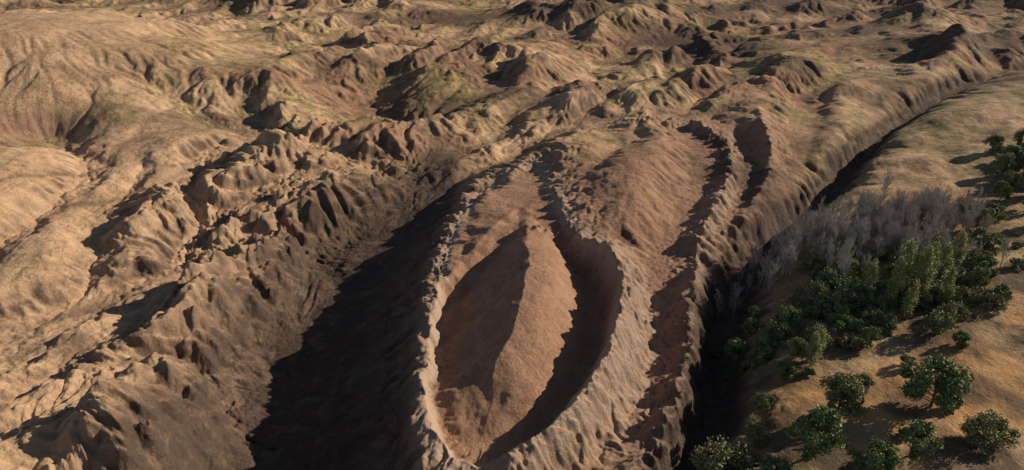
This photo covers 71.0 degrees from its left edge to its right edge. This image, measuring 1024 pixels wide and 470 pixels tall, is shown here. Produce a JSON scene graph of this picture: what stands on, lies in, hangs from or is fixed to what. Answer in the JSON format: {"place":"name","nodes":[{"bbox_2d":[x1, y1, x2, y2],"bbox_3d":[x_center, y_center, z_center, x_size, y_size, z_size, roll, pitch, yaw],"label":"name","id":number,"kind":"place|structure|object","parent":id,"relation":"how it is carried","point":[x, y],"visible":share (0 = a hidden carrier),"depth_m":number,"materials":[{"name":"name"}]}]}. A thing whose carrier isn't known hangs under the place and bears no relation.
{"place":"outdoors","nodes":[
{"label":"outdoors","id":0,"kind":"place"},
{"bbox_2d":[0,0,1023,469],"bbox_3d":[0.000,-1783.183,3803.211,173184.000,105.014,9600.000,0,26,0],"label":"terrain","id":1,"kind":"structure","parent":0,"point":[376,234],"depth_m":225.73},
{"bbox_2d":[689,434,758,469],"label":"broadleaf tree","id":2,"kind":"object","parent":1,"relation":"on","point":[714,457],"visible":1,"depth_m":128.75,"materials":[{"name":"green plant"}]},
{"bbox_2d":[740,317,758,336],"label":"broadleaf tree","id":3,"kind":"object","parent":1,"relation":"on","point":[750,325],"visible":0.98,"depth_m":170.44,"materials":[{"name":"green plant"}]},
{"bbox_2d":[747,304,765,319],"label":"broadleaf tree","id":4,"kind":"object","parent":1,"relation":"on","point":[752,309],"visible":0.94,"depth_m":175.69,"materials":[{"name":"green plant"}]},
{"bbox_2d":[747,349,767,369],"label":"broadleaf tree","id":5,"kind":"object","parent":1,"relation":"on","point":[761,357],"visible":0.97,"depth_m":157.19,"materials":[{"name":"green plant"}]},
{"bbox_2d":[743,413,773,446],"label":"broadleaf tree","id":6,"kind":"object","parent":1,"relation":"on","point":[751,431],"visible":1,"depth_m":132.63,"materials":[{"name":"green plant"}]},
{"bbox_2d":[753,392,776,410],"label":"broadleaf tree","id":7,"kind":"object","parent":1,"relation":"on","point":[763,397],"visible":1,"depth_m":141.25,"materials":[{"name":"green plant"}]},
{"bbox_2d":[753,328,778,346],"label":"broadleaf tree","id":8,"kind":"object","parent":1,"relation":"on","point":[767,337],"visible":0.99,"depth_m":159.52,"materials":[{"name":"green plant"}]},
{"bbox_2d":[757,456,793,469],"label":"broadleaf tree","id":9,"kind":"object","parent":1,"relation":"on","point":[780,463],"visible":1,"depth_m":122.06,"materials":[{"name":"green plant"}]},
{"bbox_2d":[774,358,798,380],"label":"broadleaf tree","id":10,"kind":"object","parent":1,"relation":"on","point":[787,369],"visible":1,"depth_m":148.85,"materials":[{"name":"green plant"}]},
{"bbox_2d":[774,305,803,331],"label":"broadleaf tree","id":11,"kind":"object","parent":1,"relation":"on","point":[791,315],"visible":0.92,"depth_m":161.59,"materials":[{"name":"green plant"}]},
{"bbox_2d":[786,337,809,359],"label":"broadleaf tree","id":12,"kind":"object","parent":1,"relation":"on","point":[800,344],"visible":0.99,"depth_m":152.53,"materials":[{"name":"green plant"}]},
{"bbox_2d":[805,330,821,367],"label":"poplar tree","id":13,"kind":"object","parent":1,"relation":"on","point":[814,348],"visible":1,"depth_m":149.17,"materials":[{"name":"green plant"}]},
{"bbox_2d":[784,404,847,462],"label":"broadleaf tree","id":14,"kind":"object","parent":1,"relation":"on","point":[803,425],"visible":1,"depth_m":122.85,"materials":[{"name":"green plant"}]},
{"bbox_2d":[804,320,837,347],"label":"broadleaf tree","id":15,"kind":"object","parent":1,"relation":"on","point":[816,325],"visible":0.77,"depth_m":157.21,"materials":[{"name":"green plant"}]},
{"bbox_2d":[816,328,827,358],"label":"poplar tree","id":16,"kind":"object","parent":1,"relation":"on","point":[824,334],"visible":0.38,"depth_m":150.23,"materials":[{"name":"green plant"}]},
{"bbox_2d":[818,268,845,289],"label":"broadleaf tree","id":17,"kind":"object","parent":1,"relation":"on","point":[831,273],"visible":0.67,"depth_m":173.31,"materials":[{"name":"green plant"}]},
{"bbox_2d":[822,291,849,321],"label":"broadleaf tree","id":18,"kind":"object","parent":1,"relation":"on","point":[834,300],"visible":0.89,"depth_m":162.94,"materials":[{"name":"green plant"}]},
{"bbox_2d":[816,371,869,419],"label":"broadleaf tree","id":19,"kind":"object","parent":1,"relation":"on","point":[851,389],"visible":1,"depth_m":133.35,"materials":[{"name":"green plant"}]},
{"bbox_2d":[831,260,856,282],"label":"broadleaf tree","id":20,"kind":"object","parent":1,"relation":"on","point":[850,267],"visible":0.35,"depth_m":179.98,"materials":[{"name":"green plant"}]},
{"bbox_2d":[852,372,875,392],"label":"broadleaf tree","id":21,"kind":"object","parent":1,"relation":"on","point":[866,380],"visible":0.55,"depth_m":142.82,"materials":[{"name":"green plant"}]},
{"bbox_2d":[714,168,1014,319],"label":"bare tree thicket","id":22,"kind":"object","parent":1,"relation":"on","point":[894,216],"visible":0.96,"depth_m":195.41,"materials":[{"name":"grey plant"}]},
{"bbox_2d":[710,231,1023,380],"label":"shrub thicket","id":23,"kind":"object","parent":1,"relation":"on","point":[856,296],"visible":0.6,"depth_m":167.01,"materials":[{"name":"green plant"}]},
{"bbox_2d":[863,258,879,287],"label":"poplar tree","id":24,"kind":"object","parent":1,"relation":"on","point":[867,275],"visible":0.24,"depth_m":171.27,"materials":[{"name":"green plant"}]},
{"bbox_2d":[864,260,880,298],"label":"poplar tree","id":25,"kind":"object","parent":1,"relation":"on","point":[873,278],"visible":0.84,"depth_m":167.07,"materials":[{"name":"green plant"}]},
{"bbox_2d":[851,436,905,469],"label":"broadleaf tree","id":26,"kind":"object","parent":1,"relation":"on","point":[880,451],"visible":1,"depth_m":119.89,"materials":[{"name":"green plant"}]},
{"bbox_2d":[883,254,907,306],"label":"poplar tree","id":27,"kind":"object","parent":1,"relation":"on","point":[898,275],"visible":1,"depth_m":163.83,"materials":[{"name":"green plant"}]},
{"bbox_2d":[889,237,916,279],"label":"poplar tree","id":28,"kind":"object","parent":1,"relation":"on","point":[904,246],"visible":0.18,"depth_m":168.95,"materials":[{"name":"green plant"}]},
{"bbox_2d":[891,239,917,296],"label":"poplar tree","id":29,"kind":"object","parent":1,"relation":"on","point":[909,249],"visible":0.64,"depth_m":165.19,"materials":[{"name":"green plant"}]},
{"bbox_2d":[899,354,916,366],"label":"broadleaf tree","id":30,"kind":"object","parent":1,"relation":"on","point":[905,358],"visible":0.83,"depth_m":148.12,"materials":[{"name":"green plant"}]},
{"bbox_2d":[900,278,920,319],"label":"poplar tree","id":31,"kind":"object","parent":1,"relation":"on","point":[909,299],"visible":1,"depth_m":161.53,"materials":[{"name":"green plant"}]},
{"bbox_2d":[887,418,944,460],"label":"broadleaf tree","id":32,"kind":"object","parent":1,"relation":"on","point":[922,429],"visible":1,"depth_m":122.63,"materials":[{"name":"green plant"}]},
{"bbox_2d":[911,243,937,299],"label":"poplar tree","id":33,"kind":"object","parent":1,"relation":"on","point":[927,276],"visible":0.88,"depth_m":164.61,"materials":[{"name":"green plant"}]},
{"bbox_2d":[916,238,940,256],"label":"broadleaf tree","id":34,"kind":"object","parent":1,"relation":"on","point":[926,241],"visible":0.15,"depth_m":185.62,"materials":[{"name":"green plant"}]},
{"bbox_2d":[916,240,942,289],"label":"poplar tree","id":35,"kind":"object","parent":1,"relation":"on","point":[937,249],"visible":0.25,"depth_m":166.38,"materials":[{"name":"green plant"}]},
{"bbox_2d":[897,354,974,415],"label":"broadleaf tree","id":36,"kind":"object","parent":1,"relation":"on","point":[948,399],"visible":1,"depth_m":133.43,"materials":[{"name":"green plant"}]},
{"bbox_2d":[936,240,955,282],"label":"poplar tree","id":37,"kind":"object","parent":1,"relation":"on","point":[946,265],"visible":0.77,"depth_m":171.43,"materials":[{"name":"green plant"}]},
{"bbox_2d":[935,265,958,305],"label":"poplar tree","id":38,"kind":"object","parent":1,"relation":"on","point":[949,285],"visible":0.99,"depth_m":165.50,"materials":[{"name":"green plant"}]},
{"bbox_2d":[936,301,971,321],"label":"broadleaf tree","id":39,"kind":"object","parent":1,"relation":"on","point":[956,308],"visible":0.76,"depth_m":161.95,"materials":[{"name":"green plant"}]},
{"bbox_2d":[949,202,968,219],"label":"broadleaf tree","id":40,"kind":"object","parent":1,"relation":"on","point":[961,208],"visible":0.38,"depth_m":204.55,"materials":[{"name":"green plant"}]},
{"bbox_2d":[950,229,969,268],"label":"poplar tree","id":41,"kind":"object","parent":1,"relation":"on","point":[961,252],"visible":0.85,"depth_m":179.23,"materials":[{"name":"green plant"}]},
{"bbox_2d":[951,329,971,347],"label":"broadleaf tree","id":42,"kind":"object","parent":1,"relation":"on","point":[962,339],"visible":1,"depth_m":152.80,"materials":[{"name":"green plant"}]},
{"bbox_2d":[956,197,977,210],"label":"broadleaf tree","id":43,"kind":"object","parent":1,"relation":"on","point":[963,198],"visible":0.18,"depth_m":212.49,"materials":[{"name":"green plant"}]},
{"bbox_2d":[964,265,991,286],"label":"broadleaf tree","id":44,"kind":"object","parent":1,"relation":"on","point":[977,273],"visible":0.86,"depth_m":170.78,"materials":[{"name":"green plant"}]},
{"bbox_2d":[969,226,994,249],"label":"broadleaf tree","id":45,"kind":"object","parent":1,"relation":"on","point":[982,231],"visible":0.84,"depth_m":188.74,"materials":[{"name":"green plant"}]},
{"bbox_2d":[968,252,999,275],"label":"broadleaf tree","id":46,"kind":"object","parent":1,"relation":"on","point":[988,261],"visible":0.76,"depth_m":178.93,"materials":[{"name":"green plant"}]},
{"bbox_2d":[974,206,996,228],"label":"broadleaf tree","id":47,"kind":"object","parent":1,"relation":"on","point":[991,211],"visible":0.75,"depth_m":198.76,"materials":[{"name":"green plant"}]},
{"bbox_2d":[958,409,1020,455],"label":"broadleaf tree","id":48,"kind":"object","parent":1,"relation":"on","point":[988,424],"visible":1,"depth_m":125.48,"materials":[{"name":"green plant"}]},
{"bbox_2d":[981,134,1004,153],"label":"broadleaf tree","id":49,"kind":"object","parent":1,"relation":"on","point":[995,141],"visible":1,"depth_m":251.06,"materials":[{"name":"green plant"}]},
{"bbox_2d":[985,202,1008,220],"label":"broadleaf tree","id":50,"kind":"object","parent":1,"relation":"on","point":[999,209],"visible":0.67,"depth_m":207.11,"materials":[{"name":"green plant"}]},
{"bbox_2d":[992,180,1014,200],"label":"broadleaf tree","id":51,"kind":"object","parent":1,"relation":"on","point":[1005,185],"visible":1,"depth_m":218.74,"materials":[{"name":"green plant"}]},
{"bbox_2d":[994,152,1017,177],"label":"broadleaf tree","id":52,"kind":"object","parent":1,"relation":"on","point":[1003,162],"visible":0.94,"depth_m":234.45,"materials":[{"name":"green plant"}]},
{"bbox_2d":[997,170,1021,188],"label":"broadleaf tree","id":53,"kind":"object","parent":1,"relation":"on","point":[1009,176],"visible":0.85,"depth_m":225.85,"materials":[{"name":"green plant"}]},
{"bbox_2d":[999,144,1023,167],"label":"broadleaf tree","id":54,"kind":"object","parent":1,"relation":"on","point":[1017,152],"visible":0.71,"depth_m":244.34,"materials":[{"name":"green plant"}]},
{"bbox_2d":[1012,127,1023,146],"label":"broadleaf tree","id":55,"kind":"object","parent":1,"relation":"on","point":[1018,136],"visible":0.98,"depth_m":256.63,"materials":[{"name":"green plant"}]}
]}

